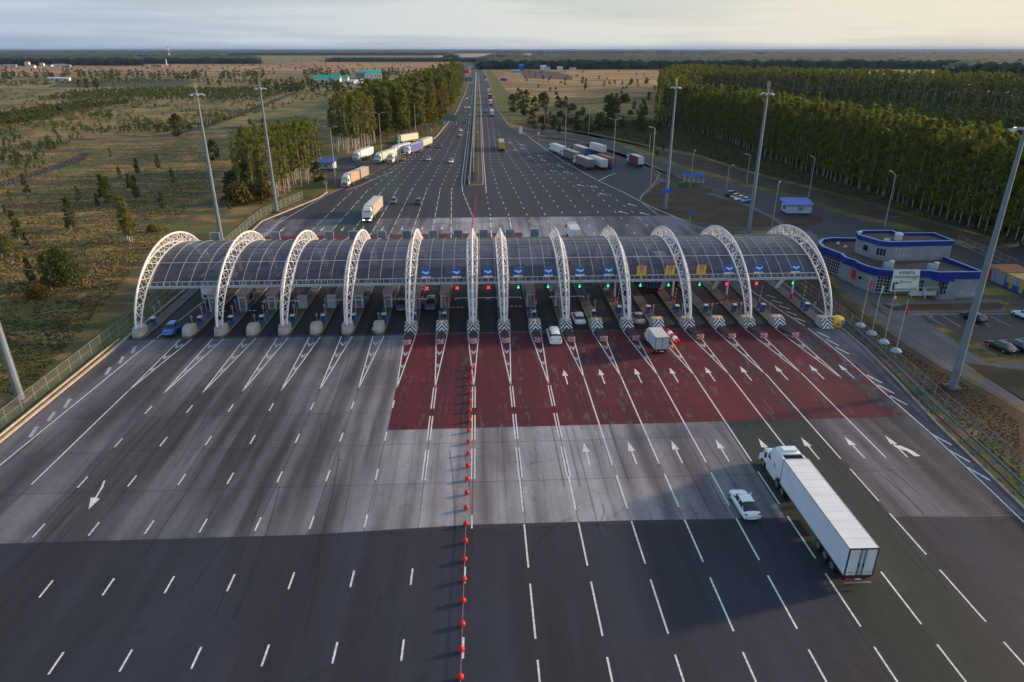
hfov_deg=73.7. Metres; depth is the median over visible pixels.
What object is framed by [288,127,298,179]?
birch tree
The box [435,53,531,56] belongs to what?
field
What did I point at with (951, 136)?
birch tree
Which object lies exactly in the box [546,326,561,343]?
minivan
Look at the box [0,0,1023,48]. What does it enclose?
sky
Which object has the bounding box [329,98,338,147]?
birch tree
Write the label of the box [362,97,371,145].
birch tree
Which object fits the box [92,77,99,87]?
dark shrub tree
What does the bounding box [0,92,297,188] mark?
dirt track
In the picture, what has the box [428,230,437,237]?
sign
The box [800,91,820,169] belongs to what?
birch tree
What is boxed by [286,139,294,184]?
birch tree
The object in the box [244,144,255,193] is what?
birch tree
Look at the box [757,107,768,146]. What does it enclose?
birch tree
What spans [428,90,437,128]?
deciduous tree
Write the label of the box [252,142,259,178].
birch tree
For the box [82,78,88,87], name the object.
dark shrub tree
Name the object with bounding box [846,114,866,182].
birch tree
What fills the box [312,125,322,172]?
birch tree
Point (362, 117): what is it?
birch tree
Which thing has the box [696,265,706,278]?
lane sign
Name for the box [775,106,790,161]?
birch tree
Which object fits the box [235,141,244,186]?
birch tree
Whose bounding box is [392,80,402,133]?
deciduous tree
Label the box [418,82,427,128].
deciduous tree
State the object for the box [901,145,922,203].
birch tree
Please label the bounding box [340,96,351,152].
birch tree
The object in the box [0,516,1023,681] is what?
road
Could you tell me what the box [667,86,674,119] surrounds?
birch tree
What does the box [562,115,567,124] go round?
dark shrub tree
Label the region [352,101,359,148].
birch tree
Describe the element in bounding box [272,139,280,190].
birch tree
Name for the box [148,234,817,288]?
canopy roof
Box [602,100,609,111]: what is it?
dark shrub tree
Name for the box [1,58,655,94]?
scattered field trees
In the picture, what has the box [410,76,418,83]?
deciduous tree
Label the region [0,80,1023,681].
road markings
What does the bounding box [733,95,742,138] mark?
birch tree
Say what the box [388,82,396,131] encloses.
deciduous tree
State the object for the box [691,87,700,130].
birch tree
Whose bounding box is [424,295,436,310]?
car
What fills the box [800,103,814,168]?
birch tree
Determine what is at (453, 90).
deciduous tree
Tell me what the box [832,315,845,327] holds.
traffic drum
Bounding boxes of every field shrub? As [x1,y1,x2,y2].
[24,283,48,299]
[33,245,88,289]
[146,224,158,232]
[220,181,254,206]
[247,177,277,202]
[538,91,549,100]
[538,115,548,122]
[556,110,563,116]
[558,100,567,107]
[565,117,572,124]
[568,102,576,109]
[603,94,611,101]
[619,93,630,102]
[636,123,644,130]
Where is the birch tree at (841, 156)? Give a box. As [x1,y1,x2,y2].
[837,124,852,182]
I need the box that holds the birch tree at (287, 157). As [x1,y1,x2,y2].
[280,136,292,184]
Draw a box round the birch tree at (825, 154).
[819,106,837,176]
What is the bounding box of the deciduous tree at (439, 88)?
[436,82,445,110]
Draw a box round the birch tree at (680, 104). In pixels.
[677,87,683,124]
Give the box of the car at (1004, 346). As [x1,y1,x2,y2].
[984,339,1017,353]
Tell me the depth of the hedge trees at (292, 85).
1057.34 m
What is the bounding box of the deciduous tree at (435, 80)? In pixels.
[432,76,437,105]
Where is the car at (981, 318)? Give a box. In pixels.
[960,312,987,322]
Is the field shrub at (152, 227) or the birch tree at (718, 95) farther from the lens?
the birch tree at (718, 95)
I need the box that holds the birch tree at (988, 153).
[962,135,995,224]
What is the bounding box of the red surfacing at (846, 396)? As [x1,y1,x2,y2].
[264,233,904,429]
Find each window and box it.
[819,253,831,271]
[830,257,839,274]
[862,244,868,251]
[875,248,886,255]
[875,276,890,292]
[888,277,898,292]
[919,280,924,290]
[936,281,948,294]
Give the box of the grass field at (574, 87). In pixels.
[498,70,934,96]
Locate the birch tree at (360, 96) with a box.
[359,94,365,146]
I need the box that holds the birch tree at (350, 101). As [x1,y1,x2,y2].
[347,96,354,143]
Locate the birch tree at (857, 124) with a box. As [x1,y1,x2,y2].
[841,117,860,184]
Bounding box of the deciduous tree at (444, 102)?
[441,86,448,114]
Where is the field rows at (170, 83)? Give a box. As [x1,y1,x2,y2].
[46,80,196,87]
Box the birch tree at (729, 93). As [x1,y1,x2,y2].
[721,85,733,130]
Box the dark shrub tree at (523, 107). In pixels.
[517,97,529,114]
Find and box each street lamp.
[323,126,336,185]
[468,122,478,152]
[609,118,621,172]
[650,127,654,191]
[772,181,780,226]
[808,156,814,196]
[884,170,895,226]
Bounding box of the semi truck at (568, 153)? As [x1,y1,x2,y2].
[561,148,580,161]
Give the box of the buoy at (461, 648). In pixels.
[458,645,464,652]
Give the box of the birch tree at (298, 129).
[295,126,305,181]
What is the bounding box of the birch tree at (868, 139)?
[856,116,877,189]
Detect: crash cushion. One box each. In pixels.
[402,331,413,344]
[435,331,445,343]
[469,330,476,343]
[501,330,508,342]
[532,329,541,342]
[563,329,574,341]
[594,328,607,340]
[625,327,639,340]
[686,326,703,339]
[717,325,735,338]
[747,325,767,337]
[778,325,798,337]
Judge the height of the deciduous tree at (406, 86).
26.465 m
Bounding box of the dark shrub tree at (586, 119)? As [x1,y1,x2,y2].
[583,114,592,131]
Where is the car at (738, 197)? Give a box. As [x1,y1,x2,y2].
[734,195,744,200]
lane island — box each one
[134,288,200,339]
[183,288,240,338]
[215,287,267,337]
[247,287,294,337]
[280,287,320,336]
[311,286,345,336]
[343,286,373,335]
[375,285,399,334]
[410,286,424,323]
[438,285,451,320]
[495,284,506,318]
[521,284,537,321]
[547,283,563,321]
[573,283,596,321]
[598,282,625,321]
[624,282,654,321]
[657,288,684,321]
[678,281,712,321]
[700,281,741,321]
[726,280,770,320]
[764,280,816,321]
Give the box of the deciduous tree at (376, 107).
[372,95,382,139]
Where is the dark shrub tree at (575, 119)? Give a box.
[570,114,582,129]
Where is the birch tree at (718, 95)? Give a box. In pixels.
[710,92,720,130]
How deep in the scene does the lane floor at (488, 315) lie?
121.67 m
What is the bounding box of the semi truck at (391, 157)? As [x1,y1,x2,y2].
[386,152,405,163]
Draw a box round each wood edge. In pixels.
[0,58,143,65]
[143,58,261,63]
[325,58,474,61]
[475,60,969,68]
[935,64,1023,81]
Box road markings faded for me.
[28,216,818,436]
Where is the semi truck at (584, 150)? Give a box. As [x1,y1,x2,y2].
[570,144,589,155]
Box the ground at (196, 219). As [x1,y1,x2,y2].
[0,53,1023,504]
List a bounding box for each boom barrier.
[236,310,257,316]
[800,284,806,306]
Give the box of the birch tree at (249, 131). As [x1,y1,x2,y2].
[243,128,254,179]
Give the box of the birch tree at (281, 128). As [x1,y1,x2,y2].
[278,125,288,182]
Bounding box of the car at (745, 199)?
[740,196,750,202]
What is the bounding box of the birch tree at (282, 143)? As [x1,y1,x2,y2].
[279,130,291,188]
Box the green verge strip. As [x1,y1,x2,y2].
[0,69,537,431]
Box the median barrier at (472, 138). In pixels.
[469,74,478,184]
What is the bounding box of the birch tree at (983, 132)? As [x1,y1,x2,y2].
[956,125,988,222]
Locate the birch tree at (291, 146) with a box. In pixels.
[286,130,297,183]
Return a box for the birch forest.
[669,83,1023,233]
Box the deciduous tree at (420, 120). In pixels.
[413,84,425,134]
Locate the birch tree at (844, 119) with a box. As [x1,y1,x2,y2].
[830,104,851,180]
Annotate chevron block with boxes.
[404,320,417,334]
[436,320,448,334]
[467,319,479,333]
[497,319,510,332]
[528,318,541,332]
[558,318,572,331]
[589,317,602,331]
[619,317,633,330]
[649,316,664,327]
[679,316,694,329]
[709,315,724,329]
[738,315,755,328]
[768,314,785,327]
[814,315,833,328]
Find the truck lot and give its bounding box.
[326,141,416,185]
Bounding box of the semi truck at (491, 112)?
[490,109,493,116]
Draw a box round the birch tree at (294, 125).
[291,123,299,149]
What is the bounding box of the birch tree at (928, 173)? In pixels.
[916,143,939,209]
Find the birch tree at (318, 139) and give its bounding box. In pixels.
[314,117,324,158]
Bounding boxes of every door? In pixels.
[210,299,214,309]
[239,299,245,308]
[269,298,274,308]
[356,297,361,306]
[385,296,390,306]
[442,297,446,306]
[528,296,532,305]
[936,283,945,294]
[987,269,992,279]
[1008,278,1013,288]
[1018,282,1023,293]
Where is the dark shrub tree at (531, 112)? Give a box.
[526,109,535,124]
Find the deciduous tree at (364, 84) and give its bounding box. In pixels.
[360,82,369,95]
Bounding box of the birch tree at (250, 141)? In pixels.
[246,136,260,178]
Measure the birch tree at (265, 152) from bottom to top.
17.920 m
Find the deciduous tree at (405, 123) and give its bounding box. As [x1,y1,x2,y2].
[396,90,410,133]
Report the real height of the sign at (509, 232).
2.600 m
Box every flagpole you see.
[855,277,871,327]
[866,284,884,335]
[878,291,896,344]
[890,299,908,352]
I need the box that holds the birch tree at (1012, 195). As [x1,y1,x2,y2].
[992,150,1023,223]
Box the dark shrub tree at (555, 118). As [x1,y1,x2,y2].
[549,115,558,126]
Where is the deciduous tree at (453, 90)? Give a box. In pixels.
[450,78,455,105]
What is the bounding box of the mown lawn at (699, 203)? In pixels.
[516,123,1023,464]
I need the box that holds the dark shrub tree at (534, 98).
[530,96,539,111]
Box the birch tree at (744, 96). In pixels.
[735,91,747,143]
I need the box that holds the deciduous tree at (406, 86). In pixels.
[402,81,409,130]
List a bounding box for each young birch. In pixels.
[0,237,6,258]
[2,234,14,254]
[7,190,12,200]
[7,209,23,239]
[20,173,31,193]
[22,232,29,246]
[22,258,35,281]
[37,253,57,290]
[61,197,76,230]
[73,185,81,202]
[94,193,99,205]
[96,174,107,199]
[101,175,113,206]
[113,195,136,241]
[116,166,121,180]
[125,174,130,188]
[129,175,139,197]
[132,158,140,173]
[154,154,160,169]
[157,191,165,208]
[168,168,175,182]
[227,198,231,209]
[608,93,613,110]
[612,93,619,112]
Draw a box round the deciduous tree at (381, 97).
[379,87,391,138]
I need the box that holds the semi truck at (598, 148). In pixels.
[587,142,606,153]
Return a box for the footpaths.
[639,174,1023,405]
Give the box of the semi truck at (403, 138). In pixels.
[393,132,417,143]
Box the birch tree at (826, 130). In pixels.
[818,115,832,174]
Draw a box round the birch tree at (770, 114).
[763,95,775,152]
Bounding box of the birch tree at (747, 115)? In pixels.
[742,92,754,145]
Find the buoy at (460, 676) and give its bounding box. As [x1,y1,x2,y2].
[457,673,463,680]
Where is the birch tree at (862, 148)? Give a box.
[854,113,874,186]
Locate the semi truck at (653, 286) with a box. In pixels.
[641,281,660,291]
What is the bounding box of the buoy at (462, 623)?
[459,620,465,626]
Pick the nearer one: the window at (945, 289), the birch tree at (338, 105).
the window at (945, 289)
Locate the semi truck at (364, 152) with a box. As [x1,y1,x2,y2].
[352,146,373,160]
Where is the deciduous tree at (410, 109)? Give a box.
[406,89,414,132]
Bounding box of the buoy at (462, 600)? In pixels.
[460,597,465,603]
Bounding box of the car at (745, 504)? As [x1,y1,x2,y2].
[729,489,760,519]
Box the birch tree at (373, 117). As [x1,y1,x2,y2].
[369,98,377,144]
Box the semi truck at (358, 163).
[355,159,362,167]
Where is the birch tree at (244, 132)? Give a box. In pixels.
[241,127,246,146]
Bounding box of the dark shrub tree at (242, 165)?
[239,160,259,184]
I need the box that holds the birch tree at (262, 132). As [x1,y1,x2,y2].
[260,128,269,181]
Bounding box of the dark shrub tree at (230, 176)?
[222,170,237,196]
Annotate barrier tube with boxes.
[665,328,680,344]
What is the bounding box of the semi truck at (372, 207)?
[361,196,382,221]
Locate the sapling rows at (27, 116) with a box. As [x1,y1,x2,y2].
[0,76,354,125]
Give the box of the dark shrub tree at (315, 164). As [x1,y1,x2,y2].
[310,161,324,181]
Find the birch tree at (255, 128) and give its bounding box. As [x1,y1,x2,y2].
[252,124,258,136]
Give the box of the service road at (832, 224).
[517,127,964,247]
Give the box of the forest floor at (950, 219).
[658,119,1023,243]
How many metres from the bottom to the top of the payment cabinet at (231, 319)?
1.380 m
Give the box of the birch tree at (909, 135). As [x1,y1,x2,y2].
[895,121,919,200]
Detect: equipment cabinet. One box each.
[297,288,307,307]
[326,292,336,307]
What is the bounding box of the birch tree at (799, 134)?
[791,105,808,167]
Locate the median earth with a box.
[465,76,482,184]
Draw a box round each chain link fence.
[0,192,299,428]
[797,279,1023,476]
[957,235,1020,263]
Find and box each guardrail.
[0,338,118,436]
[843,325,1023,498]
[846,321,1023,490]
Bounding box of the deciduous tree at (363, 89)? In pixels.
[360,87,366,137]
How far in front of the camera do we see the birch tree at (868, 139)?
218.75 m
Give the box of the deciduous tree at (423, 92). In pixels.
[420,88,428,129]
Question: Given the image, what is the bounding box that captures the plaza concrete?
[0,216,1023,543]
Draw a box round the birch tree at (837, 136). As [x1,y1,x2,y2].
[826,115,843,179]
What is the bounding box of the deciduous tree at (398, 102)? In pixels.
[394,88,401,133]
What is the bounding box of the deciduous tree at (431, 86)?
[429,84,438,118]
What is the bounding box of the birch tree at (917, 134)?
[899,126,921,203]
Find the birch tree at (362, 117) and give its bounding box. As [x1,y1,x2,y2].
[359,98,366,146]
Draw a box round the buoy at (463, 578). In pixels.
[461,576,466,581]
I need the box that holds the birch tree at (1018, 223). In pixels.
[1015,197,1023,241]
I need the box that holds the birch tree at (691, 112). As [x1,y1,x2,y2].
[687,84,697,126]
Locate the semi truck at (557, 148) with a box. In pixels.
[548,143,566,155]
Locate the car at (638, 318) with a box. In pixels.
[631,312,644,323]
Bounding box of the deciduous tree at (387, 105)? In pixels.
[380,88,394,138]
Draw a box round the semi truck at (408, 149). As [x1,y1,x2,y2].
[403,141,423,154]
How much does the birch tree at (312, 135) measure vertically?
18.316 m
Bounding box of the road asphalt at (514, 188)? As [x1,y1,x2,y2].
[130,66,899,530]
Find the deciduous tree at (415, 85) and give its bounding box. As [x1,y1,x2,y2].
[412,81,419,128]
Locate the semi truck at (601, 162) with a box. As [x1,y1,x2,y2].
[587,155,607,169]
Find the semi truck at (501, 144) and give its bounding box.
[497,139,504,150]
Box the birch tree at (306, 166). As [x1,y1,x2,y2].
[299,131,309,184]
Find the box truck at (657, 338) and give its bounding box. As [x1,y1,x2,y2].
[644,327,669,352]
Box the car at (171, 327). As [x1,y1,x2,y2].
[162,320,180,335]
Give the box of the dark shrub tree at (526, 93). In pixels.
[522,90,530,102]
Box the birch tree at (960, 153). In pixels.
[942,139,972,218]
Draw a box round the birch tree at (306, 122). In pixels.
[303,120,311,171]
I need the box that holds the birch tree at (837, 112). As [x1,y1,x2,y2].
[822,102,843,178]
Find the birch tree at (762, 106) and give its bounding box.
[753,101,764,153]
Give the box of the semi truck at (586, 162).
[573,155,594,169]
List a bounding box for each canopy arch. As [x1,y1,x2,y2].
[132,231,197,329]
[214,230,264,328]
[263,230,318,327]
[327,229,370,325]
[391,228,425,324]
[455,228,489,323]
[487,228,520,323]
[549,227,583,322]
[600,226,631,321]
[650,226,692,319]
[700,225,753,318]
[767,224,834,317]
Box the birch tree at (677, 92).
[674,88,679,121]
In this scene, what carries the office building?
on the ground at (196, 219)
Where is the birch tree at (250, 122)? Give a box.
[247,118,253,136]
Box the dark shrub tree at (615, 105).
[612,98,620,112]
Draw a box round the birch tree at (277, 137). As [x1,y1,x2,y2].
[276,130,285,187]
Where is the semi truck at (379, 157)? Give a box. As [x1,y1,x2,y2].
[373,148,396,162]
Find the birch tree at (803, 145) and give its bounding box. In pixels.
[798,106,812,168]
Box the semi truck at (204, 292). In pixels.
[199,288,225,300]
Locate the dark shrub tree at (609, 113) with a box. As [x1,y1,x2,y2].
[604,110,615,128]
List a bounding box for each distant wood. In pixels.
[0,49,596,49]
[0,50,419,52]
[0,52,226,55]
[0,54,143,65]
[142,55,261,63]
[227,51,454,54]
[326,57,476,61]
[418,50,754,52]
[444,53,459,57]
[476,54,1023,68]
[489,53,528,56]
[531,52,758,54]
[541,49,1023,49]
[721,50,1023,53]
[759,53,1023,55]
[943,59,1023,77]
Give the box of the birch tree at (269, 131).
[267,129,276,186]
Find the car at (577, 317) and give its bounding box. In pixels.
[571,312,585,323]
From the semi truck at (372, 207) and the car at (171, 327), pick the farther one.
the semi truck at (372, 207)
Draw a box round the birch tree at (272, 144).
[269,133,278,186]
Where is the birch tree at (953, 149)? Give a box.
[933,126,965,214]
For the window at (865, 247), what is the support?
in the office building
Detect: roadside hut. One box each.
[318,158,337,169]
[779,197,814,214]
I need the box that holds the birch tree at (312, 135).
[309,124,317,175]
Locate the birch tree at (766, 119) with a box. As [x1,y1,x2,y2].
[761,103,774,154]
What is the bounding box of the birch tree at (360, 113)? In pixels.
[357,98,365,147]
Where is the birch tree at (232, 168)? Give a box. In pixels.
[230,144,239,180]
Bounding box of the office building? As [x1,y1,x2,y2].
[815,230,981,299]
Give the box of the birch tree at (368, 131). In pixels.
[363,98,372,145]
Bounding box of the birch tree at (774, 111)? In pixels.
[765,94,780,156]
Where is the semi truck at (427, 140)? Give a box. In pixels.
[417,136,432,147]
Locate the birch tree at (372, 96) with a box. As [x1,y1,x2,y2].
[370,95,377,143]
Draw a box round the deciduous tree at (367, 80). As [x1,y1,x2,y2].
[363,78,371,84]
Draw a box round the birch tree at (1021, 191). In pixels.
[1013,187,1023,238]
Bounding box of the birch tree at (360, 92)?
[359,91,365,141]
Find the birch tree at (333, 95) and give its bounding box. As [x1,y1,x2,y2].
[331,94,338,145]
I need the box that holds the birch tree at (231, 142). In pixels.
[228,136,241,173]
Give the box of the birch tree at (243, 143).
[241,140,253,179]
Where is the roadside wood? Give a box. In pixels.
[430,61,464,96]
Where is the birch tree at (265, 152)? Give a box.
[261,136,269,184]
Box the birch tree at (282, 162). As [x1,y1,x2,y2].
[276,143,287,192]
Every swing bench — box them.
[907,287,924,298]
[922,287,938,295]
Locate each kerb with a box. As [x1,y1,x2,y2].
[0,81,468,442]
[464,77,483,185]
[497,110,1023,508]
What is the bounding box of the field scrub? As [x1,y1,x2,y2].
[0,89,330,132]
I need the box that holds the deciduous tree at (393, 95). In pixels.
[390,85,400,134]
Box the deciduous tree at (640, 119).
[637,98,648,123]
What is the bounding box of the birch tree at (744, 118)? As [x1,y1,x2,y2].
[739,97,749,145]
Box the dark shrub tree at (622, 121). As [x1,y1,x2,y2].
[618,116,626,126]
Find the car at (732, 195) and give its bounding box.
[730,193,739,197]
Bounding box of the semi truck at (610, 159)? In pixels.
[596,153,616,167]
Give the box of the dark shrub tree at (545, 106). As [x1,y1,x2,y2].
[540,99,547,110]
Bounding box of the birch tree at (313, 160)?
[306,127,315,173]
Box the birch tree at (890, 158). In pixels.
[881,126,901,196]
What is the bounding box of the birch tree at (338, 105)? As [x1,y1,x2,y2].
[336,93,343,150]
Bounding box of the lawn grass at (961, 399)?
[844,304,1021,484]
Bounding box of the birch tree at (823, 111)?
[809,105,825,171]
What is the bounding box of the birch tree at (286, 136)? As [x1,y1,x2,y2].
[285,130,294,182]
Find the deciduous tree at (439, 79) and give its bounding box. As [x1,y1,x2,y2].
[437,76,446,103]
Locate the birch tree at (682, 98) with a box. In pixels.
[678,86,685,127]
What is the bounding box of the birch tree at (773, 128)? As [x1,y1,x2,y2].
[767,101,780,158]
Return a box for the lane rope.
[460,360,471,681]
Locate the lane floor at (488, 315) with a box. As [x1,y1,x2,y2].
[128,280,822,338]
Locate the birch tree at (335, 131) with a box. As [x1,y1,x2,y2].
[331,102,340,149]
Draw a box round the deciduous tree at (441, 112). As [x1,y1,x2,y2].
[437,90,444,120]
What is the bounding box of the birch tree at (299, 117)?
[297,116,302,141]
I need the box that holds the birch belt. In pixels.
[653,63,1023,127]
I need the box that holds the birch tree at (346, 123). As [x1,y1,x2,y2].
[341,94,350,151]
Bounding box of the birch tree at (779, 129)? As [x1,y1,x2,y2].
[774,103,787,159]
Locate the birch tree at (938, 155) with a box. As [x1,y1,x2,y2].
[923,150,945,209]
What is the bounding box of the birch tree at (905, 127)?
[886,107,914,199]
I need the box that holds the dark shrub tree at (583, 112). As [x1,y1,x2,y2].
[580,106,585,114]
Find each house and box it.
[0,64,16,65]
[54,77,64,80]
[313,75,341,82]
[341,75,348,81]
[355,70,364,77]
[364,70,381,78]
[518,64,523,69]
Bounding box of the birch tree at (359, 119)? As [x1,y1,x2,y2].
[353,98,362,146]
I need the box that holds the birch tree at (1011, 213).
[1002,166,1023,235]
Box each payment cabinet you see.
[150,316,156,324]
[197,315,202,324]
[228,315,233,323]
[259,314,264,323]
[290,314,294,322]
[320,313,325,322]
[352,313,355,321]
[382,312,385,321]
[442,311,445,319]
[532,310,535,317]
[617,305,621,313]
[646,305,650,312]
[675,304,679,312]
[703,304,708,311]
[732,303,736,311]
[760,303,765,311]
[804,302,809,310]
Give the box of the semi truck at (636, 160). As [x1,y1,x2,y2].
[626,153,643,166]
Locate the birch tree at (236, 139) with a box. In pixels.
[235,137,242,161]
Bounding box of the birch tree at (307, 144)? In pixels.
[303,127,313,175]
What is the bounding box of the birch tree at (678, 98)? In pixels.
[674,89,682,126]
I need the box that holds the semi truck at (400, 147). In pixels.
[391,142,410,154]
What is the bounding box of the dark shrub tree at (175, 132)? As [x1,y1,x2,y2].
[166,113,183,135]
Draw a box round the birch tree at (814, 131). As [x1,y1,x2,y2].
[809,111,822,171]
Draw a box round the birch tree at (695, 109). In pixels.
[691,92,698,127]
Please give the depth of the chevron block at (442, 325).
111.69 m
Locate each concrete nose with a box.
[132,324,148,338]
[182,323,197,336]
[214,323,228,335]
[246,322,260,334]
[278,322,291,335]
[310,321,322,334]
[341,320,353,333]
[373,320,384,332]
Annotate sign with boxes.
[210,232,219,240]
[270,232,279,239]
[324,231,333,238]
[348,231,357,238]
[377,230,386,238]
[402,230,411,237]
[421,269,430,284]
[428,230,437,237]
[443,115,457,125]
[452,268,460,283]
[453,230,462,237]
[464,77,471,84]
[479,229,487,237]
[483,268,492,277]
[505,229,513,236]
[514,268,522,276]
[530,229,538,236]
[544,267,552,276]
[575,267,584,281]
[604,266,613,280]
[637,266,646,280]
[663,189,671,209]
[665,265,674,277]
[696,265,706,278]
[724,265,733,279]
[754,264,763,279]
[791,264,800,276]
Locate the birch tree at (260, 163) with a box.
[255,137,268,179]
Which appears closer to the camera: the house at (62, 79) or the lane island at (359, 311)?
the lane island at (359, 311)
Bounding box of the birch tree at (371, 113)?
[366,96,373,142]
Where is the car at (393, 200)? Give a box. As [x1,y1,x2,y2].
[390,197,396,203]
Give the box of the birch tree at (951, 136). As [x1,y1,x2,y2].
[928,130,955,214]
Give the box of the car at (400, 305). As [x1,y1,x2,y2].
[395,296,407,310]
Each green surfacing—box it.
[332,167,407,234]
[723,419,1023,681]
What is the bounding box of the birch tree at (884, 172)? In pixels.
[878,132,898,195]
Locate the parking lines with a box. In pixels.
[715,189,1015,356]
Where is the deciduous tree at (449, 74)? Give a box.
[447,71,455,102]
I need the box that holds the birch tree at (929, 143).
[905,128,933,205]
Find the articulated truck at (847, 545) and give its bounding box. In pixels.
[759,446,879,583]
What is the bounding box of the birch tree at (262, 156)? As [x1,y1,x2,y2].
[257,136,268,175]
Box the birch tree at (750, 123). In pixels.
[744,88,758,145]
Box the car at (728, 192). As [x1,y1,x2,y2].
[725,190,737,195]
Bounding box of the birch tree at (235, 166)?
[232,147,242,183]
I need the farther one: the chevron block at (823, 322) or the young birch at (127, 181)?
the young birch at (127, 181)
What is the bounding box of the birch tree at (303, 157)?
[297,131,305,179]
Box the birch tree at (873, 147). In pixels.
[862,127,881,190]
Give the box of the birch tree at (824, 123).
[812,101,831,174]
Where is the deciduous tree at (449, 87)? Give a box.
[447,79,452,110]
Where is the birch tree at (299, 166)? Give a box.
[292,127,303,185]
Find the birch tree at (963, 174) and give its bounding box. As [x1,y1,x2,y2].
[948,157,971,218]
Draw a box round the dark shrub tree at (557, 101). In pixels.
[554,95,561,106]
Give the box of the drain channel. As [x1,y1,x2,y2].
[127,327,819,339]
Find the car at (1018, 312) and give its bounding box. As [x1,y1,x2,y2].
[1011,310,1023,317]
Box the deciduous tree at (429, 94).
[424,88,434,130]
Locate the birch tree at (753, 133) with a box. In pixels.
[749,95,762,149]
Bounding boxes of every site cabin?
[987,264,1023,280]
[993,268,1023,285]
[1004,273,1023,290]
[1014,277,1023,294]
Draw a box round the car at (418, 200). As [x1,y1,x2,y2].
[415,198,421,204]
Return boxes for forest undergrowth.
[670,122,1023,236]
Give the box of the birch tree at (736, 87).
[726,84,739,138]
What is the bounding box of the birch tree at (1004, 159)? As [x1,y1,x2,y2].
[981,151,1009,229]
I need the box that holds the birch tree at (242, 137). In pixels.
[240,134,245,159]
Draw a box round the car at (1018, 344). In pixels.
[1001,338,1023,351]
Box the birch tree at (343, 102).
[339,97,349,153]
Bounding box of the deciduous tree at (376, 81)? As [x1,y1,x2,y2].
[373,78,381,87]
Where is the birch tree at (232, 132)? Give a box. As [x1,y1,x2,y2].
[228,131,239,183]
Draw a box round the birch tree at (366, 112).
[363,96,372,129]
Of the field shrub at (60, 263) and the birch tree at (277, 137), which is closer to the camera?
the field shrub at (60, 263)
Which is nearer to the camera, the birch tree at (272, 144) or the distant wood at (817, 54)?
the birch tree at (272, 144)
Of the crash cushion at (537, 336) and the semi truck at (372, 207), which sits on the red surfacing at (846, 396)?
the crash cushion at (537, 336)
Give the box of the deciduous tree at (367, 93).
[365,90,378,138]
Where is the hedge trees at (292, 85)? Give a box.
[1,67,426,91]
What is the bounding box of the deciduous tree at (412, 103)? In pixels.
[409,90,415,131]
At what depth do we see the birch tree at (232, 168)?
207.79 m
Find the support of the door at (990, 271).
in the site cabin at (991, 272)
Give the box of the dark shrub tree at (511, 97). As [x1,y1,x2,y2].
[508,93,518,111]
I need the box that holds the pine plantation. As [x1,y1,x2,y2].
[705,90,1023,135]
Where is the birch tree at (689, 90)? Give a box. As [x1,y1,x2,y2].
[682,82,691,123]
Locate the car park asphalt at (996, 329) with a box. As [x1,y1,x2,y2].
[920,248,1023,354]
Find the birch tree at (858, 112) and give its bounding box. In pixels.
[841,104,861,183]
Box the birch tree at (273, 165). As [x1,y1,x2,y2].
[270,147,279,196]
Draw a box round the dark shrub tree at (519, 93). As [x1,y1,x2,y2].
[515,87,523,99]
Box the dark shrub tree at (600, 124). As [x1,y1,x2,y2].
[593,114,604,129]
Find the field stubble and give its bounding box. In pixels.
[0,61,460,75]
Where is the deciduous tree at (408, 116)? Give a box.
[399,87,410,133]
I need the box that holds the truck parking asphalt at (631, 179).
[541,141,656,198]
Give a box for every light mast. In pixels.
[0,323,32,403]
[189,84,223,239]
[254,78,280,212]
[661,78,681,209]
[746,82,774,233]
[941,127,1023,390]
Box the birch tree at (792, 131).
[785,101,800,162]
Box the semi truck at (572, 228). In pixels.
[565,221,580,236]
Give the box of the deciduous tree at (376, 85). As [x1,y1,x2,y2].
[372,84,380,134]
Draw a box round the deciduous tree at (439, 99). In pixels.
[435,90,443,120]
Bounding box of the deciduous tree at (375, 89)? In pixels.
[371,87,383,136]
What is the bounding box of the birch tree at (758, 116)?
[752,98,763,150]
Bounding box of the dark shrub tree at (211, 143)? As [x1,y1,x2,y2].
[207,138,220,160]
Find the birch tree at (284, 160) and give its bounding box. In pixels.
[280,145,287,183]
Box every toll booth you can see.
[206,288,225,309]
[236,288,254,309]
[265,287,280,308]
[353,286,366,307]
[382,285,394,306]
[411,285,421,307]
[439,285,449,307]
[469,284,477,306]
[497,284,506,306]
[524,283,534,306]
[552,283,563,305]
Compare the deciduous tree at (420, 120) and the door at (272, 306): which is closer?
the door at (272, 306)
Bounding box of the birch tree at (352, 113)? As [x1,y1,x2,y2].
[350,102,359,149]
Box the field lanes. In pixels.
[0,86,256,101]
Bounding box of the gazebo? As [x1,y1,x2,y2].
[684,173,704,183]
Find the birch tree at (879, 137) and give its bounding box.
[863,124,886,191]
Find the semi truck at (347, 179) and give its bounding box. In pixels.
[340,166,368,186]
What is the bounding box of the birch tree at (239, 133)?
[236,129,244,155]
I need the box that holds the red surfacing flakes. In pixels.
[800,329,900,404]
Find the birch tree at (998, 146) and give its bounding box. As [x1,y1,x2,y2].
[973,138,1006,228]
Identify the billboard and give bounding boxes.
[889,270,919,290]
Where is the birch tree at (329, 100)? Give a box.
[327,98,334,146]
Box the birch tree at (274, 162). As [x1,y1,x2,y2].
[271,148,278,196]
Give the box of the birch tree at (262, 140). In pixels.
[259,137,270,198]
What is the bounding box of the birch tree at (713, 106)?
[708,92,716,134]
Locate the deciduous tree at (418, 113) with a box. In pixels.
[412,92,423,129]

